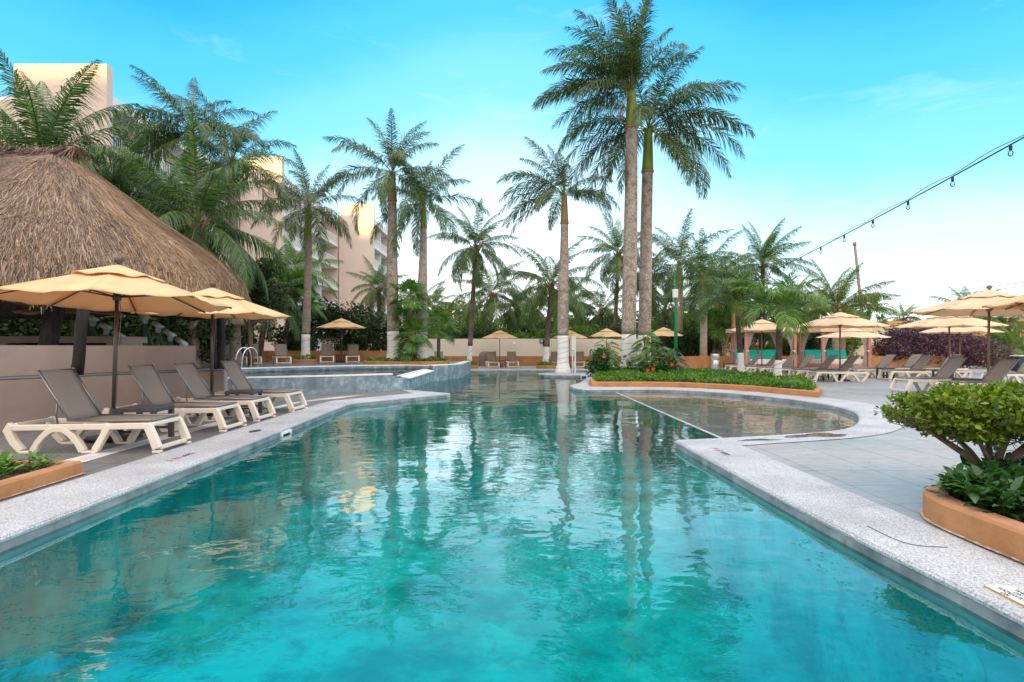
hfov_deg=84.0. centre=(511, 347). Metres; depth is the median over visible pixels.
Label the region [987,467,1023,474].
leafy plant
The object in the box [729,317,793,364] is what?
market umbrella
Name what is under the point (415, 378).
cascade wall
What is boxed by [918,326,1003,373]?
market umbrella
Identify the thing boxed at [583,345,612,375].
hibiscus shrub
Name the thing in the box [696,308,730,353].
fan palm
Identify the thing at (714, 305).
coconut palm
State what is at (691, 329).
broadleaf tree
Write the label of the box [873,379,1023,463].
clipped bush
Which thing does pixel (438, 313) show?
fan palm
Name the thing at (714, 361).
litter bin
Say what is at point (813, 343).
broadleaf tree
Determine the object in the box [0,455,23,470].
leafy plant
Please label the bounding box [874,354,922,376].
sun lounger
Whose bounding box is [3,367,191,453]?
sun lounger
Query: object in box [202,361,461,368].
terrace
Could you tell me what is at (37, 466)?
leafy plant
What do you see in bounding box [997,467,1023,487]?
leafy plant
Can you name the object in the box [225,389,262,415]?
side table
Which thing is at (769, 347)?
green shrub
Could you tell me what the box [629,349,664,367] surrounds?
lobed plant
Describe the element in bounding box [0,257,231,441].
market umbrella
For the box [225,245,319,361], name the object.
broadleaf tree
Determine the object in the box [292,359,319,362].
round planter
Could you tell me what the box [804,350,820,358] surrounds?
cushion
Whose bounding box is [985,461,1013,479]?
leafy plant
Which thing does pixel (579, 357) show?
sun lounger
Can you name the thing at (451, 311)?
broadleaf tree
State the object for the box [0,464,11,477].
leafy plant
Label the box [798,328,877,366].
cabana
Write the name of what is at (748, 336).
cabana
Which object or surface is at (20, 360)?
parapet wall
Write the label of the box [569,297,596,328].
coconut palm
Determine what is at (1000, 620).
pool wall
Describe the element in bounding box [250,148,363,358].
royal palm
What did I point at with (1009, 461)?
leafy plant
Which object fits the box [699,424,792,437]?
wading floor
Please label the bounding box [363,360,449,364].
island planter
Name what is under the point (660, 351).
lobed plant
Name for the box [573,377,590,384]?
pool kerb
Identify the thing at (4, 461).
leafy plant
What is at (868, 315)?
fan palm
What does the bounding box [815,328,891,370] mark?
market umbrella
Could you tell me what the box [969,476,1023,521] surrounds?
leafy plant
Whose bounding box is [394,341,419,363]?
fan palm
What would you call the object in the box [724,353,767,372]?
sun lounger
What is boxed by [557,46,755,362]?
royal palm
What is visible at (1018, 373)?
sun lounger
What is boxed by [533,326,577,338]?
broadleaf tree
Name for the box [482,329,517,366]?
market umbrella
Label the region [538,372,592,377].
pool island
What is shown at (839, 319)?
market umbrella
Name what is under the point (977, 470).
leafy plant
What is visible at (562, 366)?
royal palm
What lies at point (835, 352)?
cushion
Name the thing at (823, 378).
side table
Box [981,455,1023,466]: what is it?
leafy plant
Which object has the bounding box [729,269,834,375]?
christmas palm
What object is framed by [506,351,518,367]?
sun lounger
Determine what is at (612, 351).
lobed plant
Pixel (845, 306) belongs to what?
coconut palm
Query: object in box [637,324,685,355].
hedge shrub
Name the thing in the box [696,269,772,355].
christmas palm
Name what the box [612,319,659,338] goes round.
broadleaf tree
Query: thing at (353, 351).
sun lounger
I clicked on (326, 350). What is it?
sun lounger
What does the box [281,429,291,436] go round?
skimmer
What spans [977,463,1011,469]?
leafy plant
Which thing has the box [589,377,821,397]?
island planter
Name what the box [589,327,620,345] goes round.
market umbrella
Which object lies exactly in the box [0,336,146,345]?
bar counter
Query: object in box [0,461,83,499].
corner planter
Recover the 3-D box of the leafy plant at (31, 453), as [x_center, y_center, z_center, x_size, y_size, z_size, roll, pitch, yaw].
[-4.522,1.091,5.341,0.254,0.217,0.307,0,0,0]
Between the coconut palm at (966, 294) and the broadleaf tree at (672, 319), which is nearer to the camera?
the coconut palm at (966, 294)
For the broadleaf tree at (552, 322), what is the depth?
53.56 m
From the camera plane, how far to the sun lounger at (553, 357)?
36.48 m
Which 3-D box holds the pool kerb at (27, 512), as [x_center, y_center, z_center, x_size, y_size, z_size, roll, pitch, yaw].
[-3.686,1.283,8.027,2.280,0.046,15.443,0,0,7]
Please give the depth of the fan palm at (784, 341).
36.94 m
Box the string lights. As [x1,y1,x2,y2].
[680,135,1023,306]
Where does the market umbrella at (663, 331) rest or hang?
on the deck at (901, 469)
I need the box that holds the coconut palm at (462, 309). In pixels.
[450,291,483,323]
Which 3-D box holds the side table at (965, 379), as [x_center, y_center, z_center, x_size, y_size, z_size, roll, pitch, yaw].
[12.150,1.050,15.200,0.470,0.440,0.470,0,0,0]
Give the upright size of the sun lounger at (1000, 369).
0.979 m
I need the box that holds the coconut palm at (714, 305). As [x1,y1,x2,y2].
[683,250,751,330]
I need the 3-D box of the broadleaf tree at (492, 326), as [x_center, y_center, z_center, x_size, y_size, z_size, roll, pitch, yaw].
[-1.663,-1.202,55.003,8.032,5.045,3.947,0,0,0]
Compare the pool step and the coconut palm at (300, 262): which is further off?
the coconut palm at (300, 262)
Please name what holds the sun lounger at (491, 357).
on the deck at (901, 469)
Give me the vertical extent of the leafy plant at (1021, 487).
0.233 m
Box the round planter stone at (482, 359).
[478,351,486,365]
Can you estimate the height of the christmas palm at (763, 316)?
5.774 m
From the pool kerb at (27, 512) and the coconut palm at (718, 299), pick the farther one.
the coconut palm at (718, 299)
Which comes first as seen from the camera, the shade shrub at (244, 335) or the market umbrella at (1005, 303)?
the market umbrella at (1005, 303)
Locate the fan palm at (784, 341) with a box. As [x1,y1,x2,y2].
[762,308,809,353]
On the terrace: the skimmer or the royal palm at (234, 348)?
the royal palm at (234, 348)
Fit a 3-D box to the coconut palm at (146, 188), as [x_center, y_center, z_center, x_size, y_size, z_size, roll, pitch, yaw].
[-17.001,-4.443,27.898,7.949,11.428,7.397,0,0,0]
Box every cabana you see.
[726,327,801,368]
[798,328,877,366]
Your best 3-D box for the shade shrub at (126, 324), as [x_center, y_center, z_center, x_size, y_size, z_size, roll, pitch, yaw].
[-14.387,-0.488,21.469,4.660,3.438,2.597,0,0,0]
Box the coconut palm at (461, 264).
[427,198,521,364]
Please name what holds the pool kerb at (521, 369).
on the deck at (901, 469)
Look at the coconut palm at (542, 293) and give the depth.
33.95 m
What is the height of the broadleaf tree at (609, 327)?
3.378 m
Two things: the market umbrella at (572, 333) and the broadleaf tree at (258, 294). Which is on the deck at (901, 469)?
the market umbrella at (572, 333)
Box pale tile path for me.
[63,395,358,461]
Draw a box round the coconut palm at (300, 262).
[253,235,343,330]
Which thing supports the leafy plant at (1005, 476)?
in the corner planter at (1000, 534)
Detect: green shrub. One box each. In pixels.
[759,341,785,355]
[782,343,804,355]
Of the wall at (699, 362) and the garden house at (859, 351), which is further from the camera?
the garden house at (859, 351)
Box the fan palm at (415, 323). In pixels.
[393,315,433,359]
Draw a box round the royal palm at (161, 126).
[110,64,265,360]
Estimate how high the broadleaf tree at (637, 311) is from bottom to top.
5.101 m
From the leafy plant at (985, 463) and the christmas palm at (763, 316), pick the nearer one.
the leafy plant at (985, 463)
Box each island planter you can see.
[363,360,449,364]
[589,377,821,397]
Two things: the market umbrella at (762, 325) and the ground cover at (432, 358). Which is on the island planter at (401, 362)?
the ground cover at (432, 358)
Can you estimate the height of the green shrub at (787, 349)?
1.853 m
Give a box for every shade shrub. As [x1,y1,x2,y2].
[0,318,89,335]
[89,315,190,345]
[126,317,240,366]
[200,320,264,362]
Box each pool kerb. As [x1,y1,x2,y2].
[0,393,450,542]
[403,389,440,392]
[471,369,588,370]
[570,384,903,444]
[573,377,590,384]
[675,440,1023,625]
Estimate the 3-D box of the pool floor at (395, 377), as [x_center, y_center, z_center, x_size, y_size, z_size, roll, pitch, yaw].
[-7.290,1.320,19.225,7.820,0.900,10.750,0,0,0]
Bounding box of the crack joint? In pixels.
[868,526,947,547]
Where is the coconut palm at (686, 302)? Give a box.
[660,285,698,312]
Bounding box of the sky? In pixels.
[0,0,1023,339]
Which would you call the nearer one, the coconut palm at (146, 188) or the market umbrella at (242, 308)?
the market umbrella at (242, 308)
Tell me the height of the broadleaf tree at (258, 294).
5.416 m
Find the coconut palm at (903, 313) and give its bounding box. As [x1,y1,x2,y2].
[886,301,921,320]
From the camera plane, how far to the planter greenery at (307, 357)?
29.71 m
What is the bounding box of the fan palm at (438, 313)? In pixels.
[423,307,461,357]
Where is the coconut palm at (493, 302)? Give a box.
[448,255,529,331]
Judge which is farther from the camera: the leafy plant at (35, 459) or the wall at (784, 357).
the wall at (784, 357)
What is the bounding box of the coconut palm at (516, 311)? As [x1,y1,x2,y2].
[493,273,546,333]
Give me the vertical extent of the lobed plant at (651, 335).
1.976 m
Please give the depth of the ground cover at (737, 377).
18.40 m
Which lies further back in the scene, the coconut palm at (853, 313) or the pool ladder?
the coconut palm at (853, 313)
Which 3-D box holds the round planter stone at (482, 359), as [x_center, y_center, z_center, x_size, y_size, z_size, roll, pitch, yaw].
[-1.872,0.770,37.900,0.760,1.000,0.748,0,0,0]
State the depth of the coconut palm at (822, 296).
51.40 m
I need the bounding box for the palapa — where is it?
[0,140,251,374]
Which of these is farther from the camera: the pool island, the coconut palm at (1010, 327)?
the coconut palm at (1010, 327)
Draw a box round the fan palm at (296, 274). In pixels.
[270,266,316,345]
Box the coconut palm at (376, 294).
[346,256,410,350]
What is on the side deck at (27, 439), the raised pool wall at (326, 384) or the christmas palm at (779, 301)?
the raised pool wall at (326, 384)
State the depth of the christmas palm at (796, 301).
39.63 m
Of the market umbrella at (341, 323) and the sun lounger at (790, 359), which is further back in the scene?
the market umbrella at (341, 323)
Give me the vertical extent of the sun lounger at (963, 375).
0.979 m
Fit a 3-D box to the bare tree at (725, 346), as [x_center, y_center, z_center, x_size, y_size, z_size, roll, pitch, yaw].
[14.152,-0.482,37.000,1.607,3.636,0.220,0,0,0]
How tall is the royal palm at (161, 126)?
13.362 m
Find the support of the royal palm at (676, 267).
on the deck at (901, 469)
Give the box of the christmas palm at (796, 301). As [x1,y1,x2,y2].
[765,288,830,319]
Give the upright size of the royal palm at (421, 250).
10.744 m
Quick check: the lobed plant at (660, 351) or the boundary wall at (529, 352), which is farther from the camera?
the boundary wall at (529, 352)
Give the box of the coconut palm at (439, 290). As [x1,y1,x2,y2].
[408,278,463,319]
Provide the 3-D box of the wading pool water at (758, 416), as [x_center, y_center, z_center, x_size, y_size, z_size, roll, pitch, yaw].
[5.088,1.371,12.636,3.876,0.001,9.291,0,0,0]
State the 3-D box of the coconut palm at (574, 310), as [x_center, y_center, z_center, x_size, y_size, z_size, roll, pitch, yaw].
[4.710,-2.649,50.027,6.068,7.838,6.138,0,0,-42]
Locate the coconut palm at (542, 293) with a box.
[492,238,604,364]
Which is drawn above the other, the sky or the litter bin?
the sky
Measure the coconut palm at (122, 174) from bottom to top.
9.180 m
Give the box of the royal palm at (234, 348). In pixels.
[153,84,301,364]
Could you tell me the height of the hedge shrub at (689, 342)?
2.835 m
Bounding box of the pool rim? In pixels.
[241,361,470,380]
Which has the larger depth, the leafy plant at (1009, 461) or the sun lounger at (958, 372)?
the sun lounger at (958, 372)
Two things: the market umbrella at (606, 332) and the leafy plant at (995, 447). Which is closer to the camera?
the leafy plant at (995, 447)
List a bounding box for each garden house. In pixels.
[692,326,767,355]
[811,321,934,358]
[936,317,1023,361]
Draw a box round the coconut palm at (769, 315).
[765,275,820,325]
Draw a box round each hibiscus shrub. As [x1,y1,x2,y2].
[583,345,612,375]
[633,362,659,372]
[655,356,677,371]
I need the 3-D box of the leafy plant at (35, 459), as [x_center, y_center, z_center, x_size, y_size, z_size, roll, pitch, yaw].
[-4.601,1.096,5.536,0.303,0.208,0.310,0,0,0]
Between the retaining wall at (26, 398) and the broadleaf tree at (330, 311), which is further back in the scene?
the broadleaf tree at (330, 311)
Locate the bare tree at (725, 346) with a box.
[718,317,740,355]
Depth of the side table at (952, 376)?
20.62 m
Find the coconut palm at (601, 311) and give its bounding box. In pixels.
[569,281,637,332]
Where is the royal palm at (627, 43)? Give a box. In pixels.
[532,0,697,368]
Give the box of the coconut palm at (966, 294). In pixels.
[930,286,1023,343]
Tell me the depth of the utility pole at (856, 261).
59.89 m
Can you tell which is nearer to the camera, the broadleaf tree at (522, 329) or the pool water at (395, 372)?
the pool water at (395, 372)
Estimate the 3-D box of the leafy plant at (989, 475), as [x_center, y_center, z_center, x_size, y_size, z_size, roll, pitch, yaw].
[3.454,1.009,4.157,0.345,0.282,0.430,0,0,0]
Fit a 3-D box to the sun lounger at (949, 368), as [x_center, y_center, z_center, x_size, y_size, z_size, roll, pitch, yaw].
[11.873,0.781,16.050,2.007,0.979,0.716,0,0,0]
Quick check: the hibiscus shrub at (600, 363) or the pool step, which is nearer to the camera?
the pool step
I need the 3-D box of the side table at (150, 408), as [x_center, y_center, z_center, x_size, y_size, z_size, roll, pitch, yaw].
[-5.000,1.037,7.780,0.508,0.458,0.508,0,0,-3]
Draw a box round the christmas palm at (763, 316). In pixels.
[736,282,792,348]
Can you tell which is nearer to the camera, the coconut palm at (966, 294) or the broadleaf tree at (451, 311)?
the coconut palm at (966, 294)
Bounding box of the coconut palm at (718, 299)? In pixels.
[686,256,741,353]
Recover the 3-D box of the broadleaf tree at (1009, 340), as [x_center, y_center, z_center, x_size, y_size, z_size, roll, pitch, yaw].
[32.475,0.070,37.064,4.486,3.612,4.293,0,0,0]
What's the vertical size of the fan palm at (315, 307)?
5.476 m
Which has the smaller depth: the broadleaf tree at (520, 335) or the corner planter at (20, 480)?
the corner planter at (20, 480)
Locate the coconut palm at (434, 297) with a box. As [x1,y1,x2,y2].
[400,281,450,323]
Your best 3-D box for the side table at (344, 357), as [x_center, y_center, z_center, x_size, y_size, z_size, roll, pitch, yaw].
[-9.298,0.610,31.000,0.470,0.440,0.470,0,0,0]
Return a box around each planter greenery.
[292,354,316,358]
[536,359,553,365]
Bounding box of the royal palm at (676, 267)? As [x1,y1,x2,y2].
[620,207,736,332]
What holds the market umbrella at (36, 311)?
on the terrace
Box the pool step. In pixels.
[615,392,721,437]
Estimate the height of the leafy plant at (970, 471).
0.321 m
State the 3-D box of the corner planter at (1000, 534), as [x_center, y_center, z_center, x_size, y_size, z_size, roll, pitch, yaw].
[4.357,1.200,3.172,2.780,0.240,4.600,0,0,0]
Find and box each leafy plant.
[0,454,13,473]
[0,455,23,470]
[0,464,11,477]
[1,450,14,467]
[12,449,52,470]
[14,455,62,471]
[23,447,62,465]
[924,465,991,500]
[934,462,967,489]
[937,465,1004,502]
[937,467,994,501]
[946,477,1023,508]
[951,463,1023,507]
[953,457,995,468]
[953,470,1000,496]
[960,455,968,467]
[962,458,1016,471]
[964,455,1014,473]
[966,467,1002,493]
[968,490,1023,522]
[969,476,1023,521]
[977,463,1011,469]
[978,481,1023,502]
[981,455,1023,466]
[981,457,1020,471]
[982,465,1018,478]
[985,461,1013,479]
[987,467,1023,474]
[987,473,1018,509]
[993,445,1022,462]
[994,474,1023,494]
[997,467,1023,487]
[999,493,1023,520]
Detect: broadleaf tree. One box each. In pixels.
[226,257,291,365]
[265,322,322,350]
[282,296,352,350]
[314,300,383,350]
[348,305,415,353]
[412,313,476,338]
[430,314,481,332]
[441,298,481,322]
[452,324,504,338]
[469,315,507,332]
[492,329,534,338]
[504,314,577,331]
[508,320,555,338]
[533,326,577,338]
[568,315,619,328]
[568,323,603,338]
[583,321,636,338]
[603,310,670,336]
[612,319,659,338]
[637,308,697,330]
[683,306,726,335]
[689,305,743,355]
[725,315,772,349]
[798,333,831,351]
[828,338,866,355]
[970,320,1023,362]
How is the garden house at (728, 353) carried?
on the deck at (901, 469)
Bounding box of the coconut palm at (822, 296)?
[804,282,847,316]
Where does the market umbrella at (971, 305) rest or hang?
on the deck at (901, 469)
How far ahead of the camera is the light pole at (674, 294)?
34.13 m
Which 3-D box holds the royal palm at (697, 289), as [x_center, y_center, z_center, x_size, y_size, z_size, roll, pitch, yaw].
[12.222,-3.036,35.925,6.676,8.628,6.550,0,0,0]
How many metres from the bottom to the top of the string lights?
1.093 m
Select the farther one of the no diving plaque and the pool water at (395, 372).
the pool water at (395, 372)
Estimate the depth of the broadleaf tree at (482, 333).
42.28 m
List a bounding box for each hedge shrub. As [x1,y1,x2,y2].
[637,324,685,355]
[663,328,708,355]
[682,332,721,355]
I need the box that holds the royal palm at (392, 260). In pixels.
[323,108,457,359]
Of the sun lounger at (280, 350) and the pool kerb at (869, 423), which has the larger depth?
the sun lounger at (280, 350)
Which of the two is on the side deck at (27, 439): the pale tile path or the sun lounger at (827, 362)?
the pale tile path
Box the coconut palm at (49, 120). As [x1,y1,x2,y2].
[0,48,173,222]
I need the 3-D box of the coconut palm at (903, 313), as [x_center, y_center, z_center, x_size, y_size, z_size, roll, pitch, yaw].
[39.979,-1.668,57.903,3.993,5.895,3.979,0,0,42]
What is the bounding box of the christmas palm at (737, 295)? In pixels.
[690,264,783,371]
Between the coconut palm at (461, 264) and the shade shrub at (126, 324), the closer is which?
the shade shrub at (126, 324)
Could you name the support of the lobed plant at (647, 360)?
in the island planter at (816, 392)
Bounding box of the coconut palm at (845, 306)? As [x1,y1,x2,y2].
[782,258,902,349]
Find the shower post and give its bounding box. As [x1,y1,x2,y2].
[571,335,575,372]
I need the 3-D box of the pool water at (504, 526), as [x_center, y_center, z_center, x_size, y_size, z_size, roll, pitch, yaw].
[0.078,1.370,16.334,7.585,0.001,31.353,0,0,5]
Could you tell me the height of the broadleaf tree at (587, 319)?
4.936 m
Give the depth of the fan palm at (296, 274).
33.33 m
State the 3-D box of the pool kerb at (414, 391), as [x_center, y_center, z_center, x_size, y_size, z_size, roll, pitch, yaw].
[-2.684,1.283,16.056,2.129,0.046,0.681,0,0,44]
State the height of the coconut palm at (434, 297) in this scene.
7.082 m
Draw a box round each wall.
[0,345,195,376]
[0,369,227,433]
[0,370,1023,639]
[203,351,386,360]
[228,373,406,394]
[397,369,433,389]
[428,339,659,365]
[654,356,735,368]
[782,356,847,366]
[861,356,944,366]
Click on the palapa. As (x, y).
(62, 213)
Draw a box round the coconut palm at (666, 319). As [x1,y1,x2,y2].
[637,283,693,332]
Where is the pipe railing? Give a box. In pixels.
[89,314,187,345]
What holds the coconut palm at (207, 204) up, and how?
on the terrace
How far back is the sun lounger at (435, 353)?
36.50 m
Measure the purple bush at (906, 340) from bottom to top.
3.382 m
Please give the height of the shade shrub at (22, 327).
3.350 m
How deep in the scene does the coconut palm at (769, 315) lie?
46.40 m
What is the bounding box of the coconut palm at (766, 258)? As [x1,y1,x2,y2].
[711,217,819,343]
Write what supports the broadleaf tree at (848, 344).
on the ground
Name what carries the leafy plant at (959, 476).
in the corner planter at (1000, 534)
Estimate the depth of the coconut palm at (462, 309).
65.75 m
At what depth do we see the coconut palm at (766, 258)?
45.36 m
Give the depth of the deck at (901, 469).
6.61 m
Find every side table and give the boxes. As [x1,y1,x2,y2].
[116,404,174,440]
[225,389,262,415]
[336,354,346,361]
[817,369,834,380]
[876,368,894,378]
[932,370,953,378]
[951,378,980,379]
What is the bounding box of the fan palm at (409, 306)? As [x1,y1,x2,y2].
[385,277,435,356]
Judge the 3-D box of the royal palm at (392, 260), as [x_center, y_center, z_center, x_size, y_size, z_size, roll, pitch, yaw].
[-6.166,-5.411,28.246,6.686,12.547,6.618,0,0,0]
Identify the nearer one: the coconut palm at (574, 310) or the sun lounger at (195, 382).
the sun lounger at (195, 382)
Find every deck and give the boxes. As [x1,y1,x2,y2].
[0,390,409,501]
[5,363,1023,616]
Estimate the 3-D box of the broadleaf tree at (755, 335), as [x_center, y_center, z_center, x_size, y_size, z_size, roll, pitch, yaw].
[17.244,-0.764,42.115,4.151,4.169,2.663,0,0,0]
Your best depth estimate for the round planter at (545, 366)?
33.76 m
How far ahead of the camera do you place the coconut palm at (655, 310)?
44.71 m
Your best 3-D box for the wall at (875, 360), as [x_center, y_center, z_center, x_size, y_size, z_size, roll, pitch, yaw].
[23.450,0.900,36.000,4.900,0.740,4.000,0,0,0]
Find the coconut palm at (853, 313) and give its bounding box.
[828,304,880,357]
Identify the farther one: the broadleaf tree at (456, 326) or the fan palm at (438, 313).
the broadleaf tree at (456, 326)
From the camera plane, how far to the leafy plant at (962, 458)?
4.86 m
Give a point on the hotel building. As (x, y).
(54, 76)
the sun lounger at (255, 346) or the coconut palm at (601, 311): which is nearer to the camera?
the sun lounger at (255, 346)
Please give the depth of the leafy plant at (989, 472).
4.21 m
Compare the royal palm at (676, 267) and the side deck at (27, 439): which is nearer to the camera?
the side deck at (27, 439)
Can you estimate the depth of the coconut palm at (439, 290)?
59.56 m
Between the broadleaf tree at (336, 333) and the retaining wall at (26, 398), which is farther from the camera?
the broadleaf tree at (336, 333)
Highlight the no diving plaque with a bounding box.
[984,585,1023,606]
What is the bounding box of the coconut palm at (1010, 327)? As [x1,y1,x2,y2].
[974,315,1023,357]
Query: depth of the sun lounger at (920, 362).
21.63 m
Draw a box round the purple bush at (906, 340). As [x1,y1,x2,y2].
[871,317,1014,367]
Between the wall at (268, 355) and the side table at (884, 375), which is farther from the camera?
the wall at (268, 355)
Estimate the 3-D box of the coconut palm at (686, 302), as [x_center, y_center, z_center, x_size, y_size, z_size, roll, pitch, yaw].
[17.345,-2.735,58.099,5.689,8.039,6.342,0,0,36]
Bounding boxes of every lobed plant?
[592,338,624,366]
[607,356,621,370]
[618,355,634,369]
[628,328,662,361]
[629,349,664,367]
[635,356,660,366]
[642,345,677,368]
[653,347,688,367]
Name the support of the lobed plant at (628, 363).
in the island planter at (816, 392)
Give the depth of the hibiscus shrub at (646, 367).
21.55 m
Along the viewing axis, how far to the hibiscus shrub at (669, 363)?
22.08 m
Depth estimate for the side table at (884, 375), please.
22.49 m
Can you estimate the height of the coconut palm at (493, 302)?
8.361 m
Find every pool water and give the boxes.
[0,372,1023,681]
[228,369,420,376]
[618,392,858,436]
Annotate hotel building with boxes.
[0,64,387,350]
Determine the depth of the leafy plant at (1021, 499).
3.70 m
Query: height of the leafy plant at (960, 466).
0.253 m
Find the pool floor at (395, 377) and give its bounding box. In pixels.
[243,367,429,378]
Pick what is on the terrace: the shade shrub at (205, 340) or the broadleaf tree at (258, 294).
the shade shrub at (205, 340)
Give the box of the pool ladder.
[235,347,257,367]
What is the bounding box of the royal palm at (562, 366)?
[497,136,620,373]
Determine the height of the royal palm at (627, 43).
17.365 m
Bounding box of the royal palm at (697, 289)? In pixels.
[652,227,757,355]
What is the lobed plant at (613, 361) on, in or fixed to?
in the island planter at (816, 392)
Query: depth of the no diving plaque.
2.90 m
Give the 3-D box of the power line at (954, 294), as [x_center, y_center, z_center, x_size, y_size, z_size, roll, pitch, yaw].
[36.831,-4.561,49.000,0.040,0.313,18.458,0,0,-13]
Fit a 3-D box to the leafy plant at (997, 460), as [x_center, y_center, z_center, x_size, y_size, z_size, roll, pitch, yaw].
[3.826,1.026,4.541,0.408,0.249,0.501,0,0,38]
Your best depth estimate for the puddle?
8.09 m
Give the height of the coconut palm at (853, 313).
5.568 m
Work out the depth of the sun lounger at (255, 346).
28.37 m
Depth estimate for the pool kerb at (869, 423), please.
10.19 m
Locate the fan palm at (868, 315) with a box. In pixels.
[853,290,892,355]
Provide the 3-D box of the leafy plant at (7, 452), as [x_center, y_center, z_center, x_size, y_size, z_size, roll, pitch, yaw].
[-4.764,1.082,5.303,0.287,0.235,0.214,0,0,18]
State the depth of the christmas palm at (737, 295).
21.89 m
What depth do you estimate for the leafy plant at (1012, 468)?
4.26 m
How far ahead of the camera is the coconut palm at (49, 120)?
20.52 m
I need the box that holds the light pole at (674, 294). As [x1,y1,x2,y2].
[667,270,679,355]
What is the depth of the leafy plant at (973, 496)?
3.87 m
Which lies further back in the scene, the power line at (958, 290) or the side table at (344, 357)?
the power line at (958, 290)
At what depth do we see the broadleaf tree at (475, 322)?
53.63 m
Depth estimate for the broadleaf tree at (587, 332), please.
42.18 m
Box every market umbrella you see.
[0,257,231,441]
[11,307,125,335]
[129,282,290,415]
[226,318,261,325]
[316,316,365,362]
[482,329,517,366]
[552,328,587,366]
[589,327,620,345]
[653,325,683,336]
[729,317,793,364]
[797,309,890,380]
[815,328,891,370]
[893,316,1008,377]
[910,285,1023,371]
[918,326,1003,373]
[982,294,1023,309]
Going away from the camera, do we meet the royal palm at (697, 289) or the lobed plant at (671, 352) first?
the lobed plant at (671, 352)
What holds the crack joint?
on the pool kerb at (966, 569)
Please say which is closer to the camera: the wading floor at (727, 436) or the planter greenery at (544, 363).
the wading floor at (727, 436)
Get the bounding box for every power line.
[881,282,1023,296]
[883,286,1023,299]
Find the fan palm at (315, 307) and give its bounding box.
[276,281,325,345]
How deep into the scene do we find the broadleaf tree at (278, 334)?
33.93 m
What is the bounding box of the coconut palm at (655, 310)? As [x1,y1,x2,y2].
[602,243,685,315]
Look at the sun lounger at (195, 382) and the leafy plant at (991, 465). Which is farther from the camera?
the sun lounger at (195, 382)
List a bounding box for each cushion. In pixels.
[735,350,756,358]
[757,350,775,358]
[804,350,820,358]
[825,350,846,358]
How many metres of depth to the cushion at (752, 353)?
32.74 m
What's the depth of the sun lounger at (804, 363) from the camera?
23.90 m
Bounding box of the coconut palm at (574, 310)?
[539,272,605,330]
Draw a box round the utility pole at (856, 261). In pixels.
[853,242,863,312]
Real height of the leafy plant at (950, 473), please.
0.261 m
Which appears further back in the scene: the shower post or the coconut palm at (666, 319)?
the coconut palm at (666, 319)
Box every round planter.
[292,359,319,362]
[536,365,554,368]
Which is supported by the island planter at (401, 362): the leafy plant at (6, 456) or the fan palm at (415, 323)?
the fan palm at (415, 323)
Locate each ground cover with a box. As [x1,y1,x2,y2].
[365,356,448,360]
[592,365,818,389]
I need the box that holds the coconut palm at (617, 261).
[575,213,658,326]
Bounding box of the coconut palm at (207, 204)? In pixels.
[98,108,292,368]
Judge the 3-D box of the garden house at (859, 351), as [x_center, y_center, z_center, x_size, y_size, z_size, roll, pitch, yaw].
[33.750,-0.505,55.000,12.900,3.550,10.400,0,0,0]
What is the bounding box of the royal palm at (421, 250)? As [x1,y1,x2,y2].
[368,143,490,358]
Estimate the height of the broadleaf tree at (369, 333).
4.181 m
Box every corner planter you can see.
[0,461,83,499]
[919,483,1023,563]
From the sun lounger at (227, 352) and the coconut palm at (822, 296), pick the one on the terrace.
the sun lounger at (227, 352)
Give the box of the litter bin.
[710,354,719,369]
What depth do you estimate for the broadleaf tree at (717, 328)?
39.87 m
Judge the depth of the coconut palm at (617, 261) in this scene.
46.70 m
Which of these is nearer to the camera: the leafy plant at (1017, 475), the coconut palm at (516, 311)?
the leafy plant at (1017, 475)
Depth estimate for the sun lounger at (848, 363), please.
20.82 m
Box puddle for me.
[785,432,846,437]
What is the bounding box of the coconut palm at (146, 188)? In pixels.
[90,123,252,251]
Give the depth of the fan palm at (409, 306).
27.10 m
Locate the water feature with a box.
[1010,355,1023,370]
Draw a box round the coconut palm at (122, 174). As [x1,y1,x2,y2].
[35,123,220,243]
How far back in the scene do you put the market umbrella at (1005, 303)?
13.11 m
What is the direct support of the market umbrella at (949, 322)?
on the deck at (901, 469)
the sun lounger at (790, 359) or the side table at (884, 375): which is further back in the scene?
the sun lounger at (790, 359)
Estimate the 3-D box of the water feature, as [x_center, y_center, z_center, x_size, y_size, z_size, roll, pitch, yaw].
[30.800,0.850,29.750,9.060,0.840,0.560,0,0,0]
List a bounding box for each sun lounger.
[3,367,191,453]
[102,364,246,431]
[173,362,275,421]
[214,360,307,411]
[225,344,228,358]
[243,344,261,364]
[272,344,291,363]
[320,344,333,362]
[346,344,359,362]
[434,351,443,357]
[485,351,499,367]
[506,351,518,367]
[551,351,556,366]
[573,351,584,367]
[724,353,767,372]
[745,353,784,374]
[754,354,798,375]
[769,354,821,376]
[788,354,842,379]
[805,355,868,381]
[847,354,902,377]
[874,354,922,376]
[877,355,936,380]
[889,357,966,392]
[909,355,972,377]
[912,354,968,376]
[932,358,1022,389]
[980,363,1023,382]
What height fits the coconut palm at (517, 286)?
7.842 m
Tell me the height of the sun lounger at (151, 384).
1.004 m
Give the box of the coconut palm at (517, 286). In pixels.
[502,283,547,325]
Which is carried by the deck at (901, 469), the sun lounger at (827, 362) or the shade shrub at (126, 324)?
the sun lounger at (827, 362)
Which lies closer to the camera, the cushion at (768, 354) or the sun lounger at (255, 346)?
the sun lounger at (255, 346)

